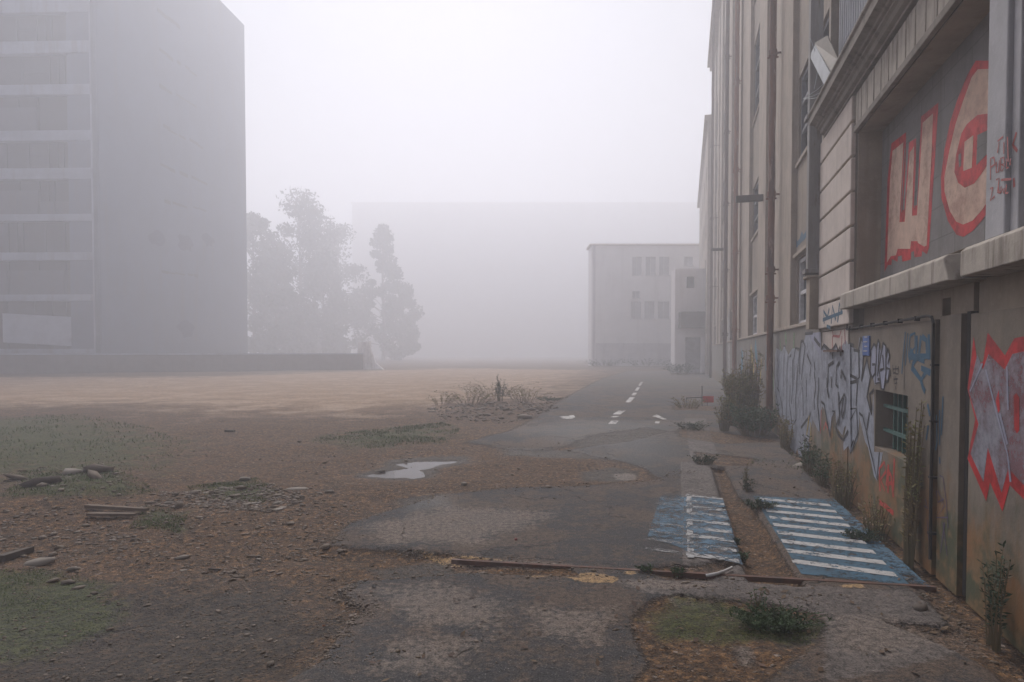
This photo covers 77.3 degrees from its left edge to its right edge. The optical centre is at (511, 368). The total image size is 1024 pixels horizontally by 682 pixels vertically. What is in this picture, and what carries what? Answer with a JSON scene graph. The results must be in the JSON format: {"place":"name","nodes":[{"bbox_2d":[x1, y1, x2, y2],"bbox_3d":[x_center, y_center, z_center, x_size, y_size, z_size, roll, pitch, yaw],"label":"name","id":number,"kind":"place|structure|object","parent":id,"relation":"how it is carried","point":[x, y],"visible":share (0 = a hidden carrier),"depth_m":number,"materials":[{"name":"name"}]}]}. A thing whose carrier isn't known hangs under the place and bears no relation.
{"place":"outdoors","nodes":[
{"label":"outdoors","id":0,"kind":"place"},
{"bbox_2d":[0,0,247,353],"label":"apartment tower","id":1,"kind":"structure","parent":0,"point":[123,229],"depth_m":52.98,"materials":[{"name":"grey concrete"}]},
{"bbox_2d":[0,144,7,167],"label":"window","id":2,"kind":"structure","parent":1,"relation":"in","point":[3,147],"depth_m":50.51,"materials":[{"name":"grey glass"}]},
{"bbox_2d":[0,223,9,251],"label":"window","id":3,"kind":"structure","parent":1,"relation":"in","point":[4,227],"depth_m":50.70,"materials":[{"name":"grey glass"}]},
{"bbox_2d":[0,261,9,294],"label":"window","id":4,"kind":"structure","parent":1,"relation":"in","point":[4,266],"depth_m":50.78,"materials":[{"name":"grey glass"}]},
{"bbox_2d":[11,223,24,251],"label":"window","id":5,"kind":"structure","parent":1,"relation":"in","point":[17,229],"depth_m":50.69,"materials":[{"name":"grey glass"}]},
{"bbox_2d":[0,302,36,348],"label":"window","id":6,"kind":"structure","parent":1,"relation":"in","point":[29,308],"depth_m":50.83,"materials":[{"name":"grey glass"}]},
{"bbox_2d":[0,17,37,41],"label":"window","id":7,"kind":"structure","parent":1,"relation":"in","point":[11,29],"depth_m":50.25,"materials":[{"name":"grey glass"}]},
{"bbox_2d":[0,98,39,129],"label":"window","id":8,"kind":"structure","parent":1,"relation":"in","point":[4,103],"depth_m":50.41,"materials":[{"name":"grey glass"}]},
{"bbox_2d":[0,181,40,213],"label":"window","id":9,"kind":"structure","parent":1,"relation":"in","point":[4,186],"depth_m":50.57,"materials":[{"name":"grey glass"}]},
{"bbox_2d":[0,57,50,84],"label":"window","id":10,"kind":"structure","parent":1,"relation":"in","point":[13,71],"depth_m":50.32,"materials":[{"name":"grey glass"}]},
{"bbox_2d":[9,143,49,167],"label":"window","id":11,"kind":"structure","parent":1,"relation":"in","point":[20,155],"depth_m":50.49,"materials":[{"name":"grey glass"}]},
{"bbox_2d":[12,261,66,293],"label":"window","id":12,"kind":"structure","parent":1,"relation":"in","point":[19,265],"depth_m":50.69,"materials":[{"name":"grey glass"}]},
{"bbox_2d":[39,17,52,40],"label":"window","id":13,"kind":"structure","parent":1,"relation":"in","point":[45,23],"depth_m":50.19,"materials":[{"name":"grey glass"}]},
{"bbox_2d":[26,223,66,251],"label":"window","id":14,"kind":"structure","parent":1,"relation":"in","point":[40,237],"depth_m":50.63,"materials":[{"name":"grey glass"}]},
{"bbox_2d":[42,181,55,213],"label":"window","id":15,"kind":"structure","parent":1,"relation":"in","point":[49,187],"depth_m":50.52,"materials":[{"name":"grey glass"}]},
{"bbox_2d":[37,302,68,348],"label":"window","id":16,"kind":"structure","parent":1,"relation":"in","point":[43,308],"depth_m":50.76,"materials":[{"name":"grey glass"}]},
{"bbox_2d":[41,98,67,129],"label":"window","id":17,"kind":"structure","parent":1,"relation":"in","point":[53,110],"depth_m":50.35,"materials":[{"name":"grey glass"}]},
{"bbox_2d":[51,143,64,167],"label":"window","id":18,"kind":"structure","parent":1,"relation":"in","point":[57,150],"depth_m":50.41,"materials":[{"name":"grey glass"}]},
{"bbox_2d":[52,57,65,83],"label":"window","id":19,"kind":"structure","parent":1,"relation":"in","point":[58,63],"depth_m":50.23,"materials":[{"name":"grey glass"}]},
{"bbox_2d":[54,17,65,40],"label":"window","id":20,"kind":"structure","parent":1,"relation":"in","point":[59,22],"depth_m":50.16,"materials":[{"name":"grey glass"}]},
{"bbox_2d":[57,181,68,200],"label":"window","id":21,"kind":"structure","parent":1,"relation":"in","point":[62,186],"depth_m":50.49,"materials":[{"name":"grey glass"}]},
{"bbox_2d":[0,414,922,663],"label":"grass","id":22,"kind":"structure","parent":0,"point":[326,439],"depth_m":7.82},
{"bbox_2d":[220,0,711,352],"label":"sky","id":23,"kind":"structure","parent":0,"point":[347,101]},
{"bbox_2d":[0,357,1023,681],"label":"ground","id":24,"kind":"structure","parent":0,"point":[264,415],"depth_m":5.46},
{"bbox_2d":[3,473,26,479],"bbox_3d":[-6.248,1.373,8.087,0.260,0.118,0.225,0,2,0],"label":"rubble stone","id":25,"kind":"object","parent":24,"relation":"on","point":[14,477],"visible":0.88,"depth_m":8.00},
{"bbox_2d":[0,546,33,561],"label":"wooden plank","id":26,"kind":"object","parent":24,"relation":"on","point":[10,555],"visible":1,"depth_m":5.14,"materials":[{"name":"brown wood"}]},
{"bbox_2d":[23,557,54,565],"bbox_3d":[-3.689,1.510,4.970,0.260,0.072,0.094,0,2,-6],"label":"rubble stone","id":27,"kind":"object","parent":24,"relation":"on","point":[42,561],"visible":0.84,"depth_m":4.96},
{"bbox_2d":[18,475,62,486],"bbox_3d":[-5.407,1.296,7.351,0.477,0.142,0.212,0,2,0],"label":"rubble stone","id":28,"kind":"object","parent":24,"relation":"on","point":[33,482],"visible":0.84,"depth_m":7.26,"materials":[{"name":"grey stone"}]},
{"bbox_2d":[61,468,82,475],"bbox_3d":[-5.638,1.333,8.199,0.242,0.108,0.194,0,2,0],"label":"rubble stone","id":29,"kind":"object","parent":24,"relation":"on","point":[67,471],"visible":0.78,"depth_m":8.16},
{"bbox_2d":[87,469,101,478],"bbox_3d":[-5.037,1.296,7.726,0.162,0.159,0.122,0,2,0],"label":"rubble stone","id":30,"kind":"object","parent":24,"relation":"on","point":[92,474],"visible":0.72,"depth_m":7.71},
{"bbox_2d":[83,463,113,472],"bbox_3d":[-5.355,1.306,8.284,0.372,0.184,0.195,0,2,-9],"label":"rubble stone","id":31,"kind":"object","parent":24,"relation":"on","point":[98,468],"visible":0.62,"depth_m":8.22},
{"bbox_2d":[86,512,137,516],"bbox_3d":[-3.923,1.427,6.277,0.464,0.033,0.070,0,2,0],"label":"wooden plank","id":32,"kind":"object","parent":24,"relation":"on","point":[121,514],"visible":1,"depth_m":6.24,"materials":[{"name":"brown wood"}]},
{"bbox_2d":[84,504,148,511],"bbox_3d":[-3.995,1.405,6.467,0.667,0.051,0.060,0,2,7],"label":"wooden plank","id":33,"kind":"object","parent":24,"relation":"on","point":[112,507],"visible":1,"depth_m":6.45,"materials":[{"name":"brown wood"}]},
{"bbox_2d":[0,353,362,373],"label":"boundary wall","id":34,"kind":"structure","parent":24,"relation":"on","point":[56,363],"depth_m":51.40,"materials":[{"name":"concrete"}]},
{"bbox_2d":[246,211,297,352],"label":"tree","id":35,"kind":"object","parent":24,"relation":"on","point":[254,223],"visible":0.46,"depth_m":102.29,"materials":[{"name":"green plant"}]},
{"bbox_2d":[247,254,310,352],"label":"tree","id":36,"kind":"object","parent":24,"relation":"on","point":[255,321],"visible":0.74,"depth_m":102.51,"materials":[{"name":"green plant"}]},
{"bbox_2d":[247,185,349,352],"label":"tree","id":37,"kind":"object","parent":24,"relation":"on","point":[311,232],"visible":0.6,"depth_m":109.12,"materials":[{"name":"green plant"}]},
{"bbox_2d":[0,403,625,577],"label":"rubble flakes","id":38,"kind":"object","parent":24,"relation":"on","point":[253,503],"visible":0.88,"depth_m":6.78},
{"bbox_2d":[299,254,355,352],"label":"tree","id":39,"kind":"object","parent":24,"relation":"on","point":[343,319],"visible":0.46,"depth_m":113.08,"materials":[{"name":"green plant"}]},
{"bbox_2d":[295,222,377,352],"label":"tree","id":40,"kind":"object","parent":24,"relation":"on","point":[356,294],"visible":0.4,"depth_m":124.19,"materials":[{"name":"green plant"}]},
{"bbox_2d":[358,341,383,369],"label":"concrete block","id":41,"kind":"structure","parent":24,"relation":"on","point":[364,348],"depth_m":58.65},
{"bbox_2d":[348,223,418,359],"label":"tree","id":42,"kind":"object","parent":24,"relation":"on","point":[382,238],"visible":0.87,"depth_m":120.48,"materials":[{"name":"green plant"}]},
{"bbox_2d":[373,281,424,359],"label":"tree","id":43,"kind":"object","parent":24,"relation":"on","point":[410,344],"visible":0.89,"depth_m":122.19,"materials":[{"name":"green plant"}]},
{"bbox_2d":[368,461,457,478],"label":"puddle water","id":44,"kind":"structure","parent":24,"relation":"on","point":[412,471],"depth_m":8.83,"materials":[{"name":"grey liquid"}]},
{"bbox_2d":[426,394,458,404],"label":"dry weed","id":45,"kind":"object","parent":24,"relation":"on","point":[441,401],"visible":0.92,"depth_m":18.58,"materials":[{"name":"beige plant"}]},
{"bbox_2d":[434,389,505,404],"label":"dry weed","id":46,"kind":"object","parent":24,"relation":"on","point":[473,397],"visible":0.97,"depth_m":18.42,"materials":[{"name":"beige plant"}]},
{"bbox_2d":[453,379,543,397],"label":"dry weed","id":47,"kind":"object","parent":24,"relation":"on","point":[470,388],"visible":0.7,"depth_m":22.59,"materials":[{"name":"beige plant"}]},
{"bbox_2d":[494,375,507,400],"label":"dry weed","id":48,"kind":"object","parent":24,"relation":"on","point":[499,385],"visible":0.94,"depth_m":19.17,"materials":[{"name":"brown plant"}]},
{"bbox_2d":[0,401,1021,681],"bbox_3d":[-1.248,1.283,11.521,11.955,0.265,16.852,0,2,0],"label":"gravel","id":49,"kind":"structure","parent":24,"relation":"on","point":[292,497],"depth_m":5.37,"materials":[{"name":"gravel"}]},
{"bbox_2d":[503,386,552,402],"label":"dry weed","id":50,"kind":"object","parent":24,"relation":"on","point":[524,398],"visible":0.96,"depth_m":19.48,"materials":[{"name":"brown plant"}]},
{"bbox_2d":[532,395,567,401],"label":"weed clump","id":51,"kind":"object","parent":24,"relation":"on","point":[547,398],"visible":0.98,"depth_m":20.15,"materials":[{"name":"green plant"}]},
{"bbox_2d":[583,359,628,367],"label":"scrub bush","id":52,"kind":"object","parent":24,"relation":"on","point":[603,363],"visible":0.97,"depth_m":66.48,"materials":[{"name":"grey plant"}]},
{"bbox_2d":[608,382,642,423],"bbox_3d":[4.577,0.963,24.110,0.270,0.001,20.490,0,2,14],"label":"road centre line","id":53,"kind":"object","parent":24,"relation":"on","point":[628,400],"visible":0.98,"depth_m":20.57,"materials":[{"name":"white paint"}]},
{"bbox_2d":[634,562,653,572],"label":"weed clump","id":54,"kind":"object","parent":24,"relation":"on","point":[642,568],"visible":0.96,"depth_m":4.66,"materials":[{"name":"green plant"}]},
{"bbox_2d":[624,357,669,367],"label":"scrub bush","id":55,"kind":"object","parent":24,"relation":"on","point":[636,364],"visible":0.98,"depth_m":66.39,"materials":[{"name":"grey plant"}]},
{"bbox_2d":[353,460,974,680],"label":"fallen leaves","id":56,"kind":"object","parent":24,"relation":"on","point":[597,662],"visible":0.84,"depth_m":3.88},
{"bbox_2d":[648,495,683,547],"bbox_3d":[1.509,1.434,6.210,0.298,0.001,2.000,0,2,15],"label":"parking marking","id":57,"kind":"object","parent":24,"relation":"on","point":[679,506],"visible":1,"depth_m":6.02,"materials":[{"name":"blue paint"}]},
{"bbox_2d":[648,497,683,551],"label":"parking stripes","id":58,"kind":"object","parent":24,"relation":"on","point":[667,532],"visible":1,"depth_m":5.65,"materials":[{"name":"white paint"}]},
{"bbox_2d":[670,565,686,576],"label":"weed clump","id":59,"kind":"object","parent":24,"relation":"on","point":[676,570],"visible":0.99,"depth_m":4.63,"materials":[{"name":"green plant"}]},
{"bbox_2d":[661,362,698,374],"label":"scrub bush","id":60,"kind":"object","parent":24,"relation":"on","point":[681,369],"visible":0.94,"depth_m":44.25,"materials":[{"name":"grey plant"}]},
{"bbox_2d":[668,396,707,408],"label":"weed clump","id":61,"kind":"object","parent":24,"relation":"on","point":[687,404],"visible":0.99,"depth_m":18.53,"materials":[{"name":"green plant"}]},
{"bbox_2d":[671,269,705,372],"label":"gate lodge","id":62,"kind":"structure","parent":24,"relation":"on","point":[688,319],"depth_m":47.93,"materials":[{"name":"grey concrete"}]},
{"bbox_2d":[687,277,693,287],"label":"window","id":63,"kind":"structure","parent":62,"relation":"in","point":[690,280],"depth_m":48.15,"materials":[{"name":"grey glass"}]},
{"bbox_2d":[687,493,693,557],"bbox_3d":[1.689,1.430,6.083,0.050,0.001,2.350,0,2,15],"label":"parking edge line","id":64,"kind":"object","parent":24,"relation":"on","point":[689,524],"visible":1,"depth_m":5.70,"materials":[{"name":"white paint"}]},
{"bbox_2d":[669,420,711,430],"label":"weed clump","id":65,"kind":"object","parent":24,"relation":"on","point":[693,427],"visible":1,"depth_m":13.11,"materials":[{"name":"green plant"}]},
{"bbox_2d":[451,558,936,591],"bbox_3d":[1.212,1.490,4.645,3.398,0.037,0.035,0,2,10],"label":"steel rail","id":66,"kind":"object","parent":24,"relation":"on","point":[752,578],"visible":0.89,"depth_m":4.62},
{"bbox_2d":[686,393,713,405],"bbox_3d":[5.591,0.806,19.046,0.819,0.592,0.032,0,2,0],"label":"barrier board","id":67,"kind":"object","parent":24,"relation":"on","point":[710,398],"visible":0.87,"depth_m":19.03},
{"bbox_2d":[687,454,719,464],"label":"weed clump","id":68,"kind":"object","parent":24,"relation":"on","point":[707,460],"visible":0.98,"depth_m":9.16,"materials":[{"name":"green plant"}]},
{"bbox_2d":[697,114,710,374],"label":"end block","id":69,"kind":"structure","parent":24,"relation":"on","point":[704,199],"depth_m":46.19,"materials":[{"name":"grey concrete"}]},
{"bbox_2d":[683,497,742,564],"bbox_3d":[1.809,1.441,5.947,0.428,0.001,2.254,0,2,15],"label":"parking marking","id":70,"kind":"object","parent":24,"relation":"on","point":[700,530],"visible":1,"depth_m":5.79,"materials":[{"name":"blue paint"}]},
{"bbox_2d":[686,494,738,562],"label":"parking stripes","id":71,"kind":"object","parent":70,"relation":"on","point":[713,538],"visible":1,"depth_m":5.68,"materials":[{"name":"white paint"}]},
{"bbox_2d":[706,566,732,576],"bbox_3d":[1.501,1.462,4.605,0.268,0.034,0.040,-1,2,-30],"label":"plastic strip","id":72,"kind":"object","parent":24,"relation":"on","point":[720,572],"visible":1,"depth_m":4.58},
{"bbox_2d":[713,392,736,430],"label":"weed bush","id":73,"kind":"object","parent":24,"relation":"on","point":[725,421],"visible":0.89,"depth_m":12.92,"materials":[{"name":"green plant"}]},
{"bbox_2d":[719,368,746,406],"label":"weed bush","id":74,"kind":"object","parent":24,"relation":"on","point":[727,378],"visible":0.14,"depth_m":16.56,"materials":[{"name":"green plant"}]},
{"bbox_2d":[719,371,758,426],"bbox_3d":[4.920,0.645,13.816,0.866,1.231,0.751,0,2,0],"label":"weed bush","id":75,"kind":"object","parent":24,"relation":"on","point":[744,396],"visible":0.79,"depth_m":13.70,"materials":[{"name":"green plant"}]},
{"bbox_2d":[736,551,749,563],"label":"weed clump","id":76,"kind":"object","parent":24,"relation":"on","point":[744,556],"visible":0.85,"depth_m":5.08,"materials":[{"name":"green plant"}]},
{"bbox_2d":[739,478,754,491],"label":"weed clump","id":77,"kind":"object","parent":24,"relation":"on","point":[746,484],"visible":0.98,"depth_m":7.37,"materials":[{"name":"green plant"}]},
{"bbox_2d":[736,348,765,419],"bbox_3d":[5.285,0.394,14.161,0.648,1.714,0.700,0,2,0],"label":"weed bush","id":78,"kind":"object","parent":24,"relation":"on","point":[750,374],"visible":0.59,"depth_m":14.02,"materials":[{"name":"green plant"}]},
{"bbox_2d":[724,402,779,436],"bbox_3d":[4.663,0.962,12.235,1.153,0.684,0.977,0,2,0],"label":"weed bush","id":79,"kind":"object","parent":24,"relation":"on","point":[745,423],"visible":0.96,"depth_m":12.12,"materials":[{"name":"green plant"}]},
{"bbox_2d":[747,587,766,615],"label":"weed sprig","id":80,"kind":"object","parent":24,"relation":"on","point":[758,603],"visible":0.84,"depth_m":3.95,"materials":[{"name":"green plant"}]},
{"bbox_2d":[739,497,781,509],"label":"weed clump","id":81,"kind":"object","parent":24,"relation":"on","point":[757,505],"visible":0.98,"depth_m":6.52,"materials":[{"name":"green plant"}]},
{"bbox_2d":[707,0,838,470],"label":"factory block","id":82,"kind":"structure","parent":24,"relation":"on","point":[757,63],"depth_m":14.58,"materials":[{"name":"beige concrete"}]},
{"bbox_2d":[749,288,756,334],"bbox_3d":[6.566,-1.504,17.149,0.180,1.190,2.360,0,2,15],"label":"window","id":83,"kind":"structure","parent":82,"relation":"in","point":[754,298],"depth_m":18.09,"materials":[{"name":"grey glass"}]},
{"bbox_2d":[751,179,758,242],"bbox_3d":[6.575,-4.303,17.073,0.160,1.490,2.300,0,2,15],"label":"window","id":84,"kind":"structure","parent":82,"relation":"in","point":[756,188],"depth_m":18.01,"materials":[{"name":"grey glass"}]},
{"bbox_2d":[752,31,759,127],"bbox_3d":[6.575,-7.912,16.979,0.160,2.270,2.300,0,2,15],"label":"window","id":85,"kind":"structure","parent":82,"relation":"in","point":[757,74],"depth_m":17.89,"materials":[{"name":"grey glass"}]},
{"bbox_2d":[793,244,821,328],"bbox_3d":[4.565,-1.276,9.743,0.180,1.260,2.510,0,2,15],"label":"window","id":86,"kind":"structure","parent":82,"relation":"in","point":[802,283],"depth_m":10.76,"materials":[{"name":"grey glass"}]},
{"bbox_2d":[795,17,828,168],"bbox_3d":[4.575,-4.109,9.666,0.160,1.490,2.450,0,2,15],"label":"window","id":87,"kind":"structure","parent":82,"relation":"in","point":[804,102],"depth_m":10.69,"materials":[{"name":"grey glass"}]},
{"bbox_2d":[721,600,833,632],"bbox_3d":[1.572,1.482,3.788,0.639,0.143,0.324,0,2,0],"label":"weed clump","id":88,"kind":"object","parent":24,"relation":"on","point":[764,618],"visible":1,"depth_m":3.77,"materials":[{"name":"green plant"}]},
{"bbox_2d":[777,413,793,450],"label":"wall weed","id":89,"kind":"object","parent":24,"relation":"on","point":[785,441],"depth_m":10.58,"materials":[{"name":"brown plant"}]},
{"bbox_2d":[798,434,820,473],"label":"wall weed","id":90,"kind":"object","parent":24,"relation":"on","point":[807,464],"depth_m":8.59,"materials":[{"name":"green plant"}]},
{"bbox_2d":[811,451,831,487],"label":"wall weed","id":91,"kind":"object","parent":24,"relation":"on","point":[823,473],"depth_m":7.75,"materials":[{"name":"green plant"}]},
{"bbox_2d":[753,496,908,583],"bbox_3d":[2.702,1.446,5.753,0.721,0.001,2.650,0,2,14],"label":"parking marking","id":92,"kind":"object","parent":24,"relation":"on","point":[812,570],"visible":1,"depth_m":5.28,"materials":[{"name":"blue paint"}]},
{"bbox_2d":[760,498,897,576],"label":"parking stripes","id":93,"kind":"object","parent":92,"relation":"on","point":[866,570],"visible":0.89,"depth_m":5.38,"materials":[{"name":"white paint"}]},
{"bbox_2d":[827,452,861,509],"bbox_3d":[3.559,1.202,6.876,0.250,0.526,1.058,1,2,19],"label":"wall weed","id":94,"kind":"object","parent":24,"relation":"on","point":[839,492],"depth_m":6.79,"materials":[{"name":"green plant"}]},
{"bbox_2d":[840,526,884,543],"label":"weed clump","id":95,"kind":"object","parent":24,"relation":"on","point":[869,536],"visible":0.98,"depth_m":5.46,"materials":[{"name":"green plant"}]},
{"bbox_2d":[824,499,929,586],"bbox_3d":[3.115,1.448,5.672,0.121,0.001,2.700,0,2,14],"label":"parking marking","id":96,"kind":"object","parent":24,"relation":"on","point":[884,550],"visible":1,"depth_m":5.12,"materials":[{"name":"blue paint"}]},
{"bbox_2d":[858,495,895,541],"bbox_3d":[3.247,1.328,5.707,0.239,0.379,0.895,1,2,21],"label":"wall weed","id":97,"kind":"object","parent":24,"relation":"on","point":[875,515],"depth_m":5.68,"materials":[{"name":"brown plant"}]},
{"bbox_2d":[802,0,1023,654],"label":"workshop wing","id":98,"kind":"structure","parent":24,"relation":"on","point":[913,271],"depth_m":4.90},
{"bbox_2d":[883,393,907,453],"bbox_3d":[3.362,0.471,5.514,0.055,0.520,0.888,0,2,15],"label":"cellar window","id":99,"kind":"structure","parent":98,"relation":"in","point":[902,410],"depth_m":5.62,"materials":[{"name":"green paint"}]},
{"bbox_2d":[900,400,926,570],"bbox_3d":[3.033,0.880,4.843,0.170,1.318,0.342,1,2,28],"label":"wall weed","id":100,"kind":"object","parent":24,"relation":"on","point":[911,488],"depth_m":4.80,"materials":[{"name":"green plant"}]},
{"bbox_2d":[912,604,927,611],"bbox_3d":[2.542,1.490,3.985,0.096,0.038,0.067,-1,2,-24],"label":"rubble stone","id":101,"kind":"object","parent":24,"relation":"on","point":[920,607],"visible":1,"depth_m":3.97,"materials":[{"name":"grey stone"}]},
{"bbox_2d":[977,540,1013,652],"bbox_3d":[2.699,1.264,3.577,0.127,0.628,0.298,0,2,18],"label":"wall weed","id":102,"kind":"object","parent":24,"relation":"on","point":[991,615],"depth_m":3.52,"materials":[{"name":"green plant"}]},
{"bbox_2d":[351,202,698,356],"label":"long back building","id":103,"kind":"structure","parent":0,"point":[497,279],"depth_m":214.15,"materials":[{"name":"stone"}]},
{"bbox_2d":[586,244,698,365],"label":"white street house","id":104,"kind":"structure","parent":0,"point":[629,301],"depth_m":73.86,"materials":[{"name":"paint"}]},
{"bbox_2d":[631,301,640,318],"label":"window","id":105,"kind":"structure","parent":104,"relation":"in","point":[635,305],"depth_m":74.10,"materials":[{"name":"glass"}]},
{"bbox_2d":[632,291,640,298],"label":"window","id":106,"kind":"structure","parent":104,"relation":"in","point":[635,294],"depth_m":74.04,"materials":[{"name":"white paint"}]},
{"bbox_2d":[632,257,642,275],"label":"window","id":107,"kind":"structure","parent":104,"relation":"in","point":[636,261],"depth_m":73.95,"materials":[{"name":"glass"}]},
{"bbox_2d":[644,301,653,318],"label":"window","id":108,"kind":"structure","parent":104,"relation":"in","point":[648,305],"depth_m":74.10,"materials":[{"name":"glass"}]},
{"bbox_2d":[645,257,656,275],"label":"window","id":109,"kind":"structure","parent":104,"relation":"in","point":[650,261],"depth_m":73.95,"materials":[{"name":"white glass"}]},
{"bbox_2d":[658,301,668,318],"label":"window","id":110,"kind":"structure","parent":104,"relation":"in","point":[663,306],"depth_m":74.10,"materials":[{"name":"glass"}]},
{"bbox_2d":[658,257,669,275],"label":"window","id":111,"kind":"structure","parent":104,"relation":"in","point":[663,261],"depth_m":73.97,"materials":[{"name":"glass"}]},
{"bbox_2d":[684,257,693,265],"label":"window","id":112,"kind":"structure","parent":104,"relation":"in","point":[688,261],"depth_m":73.95,"materials":[{"name":"white glass"}]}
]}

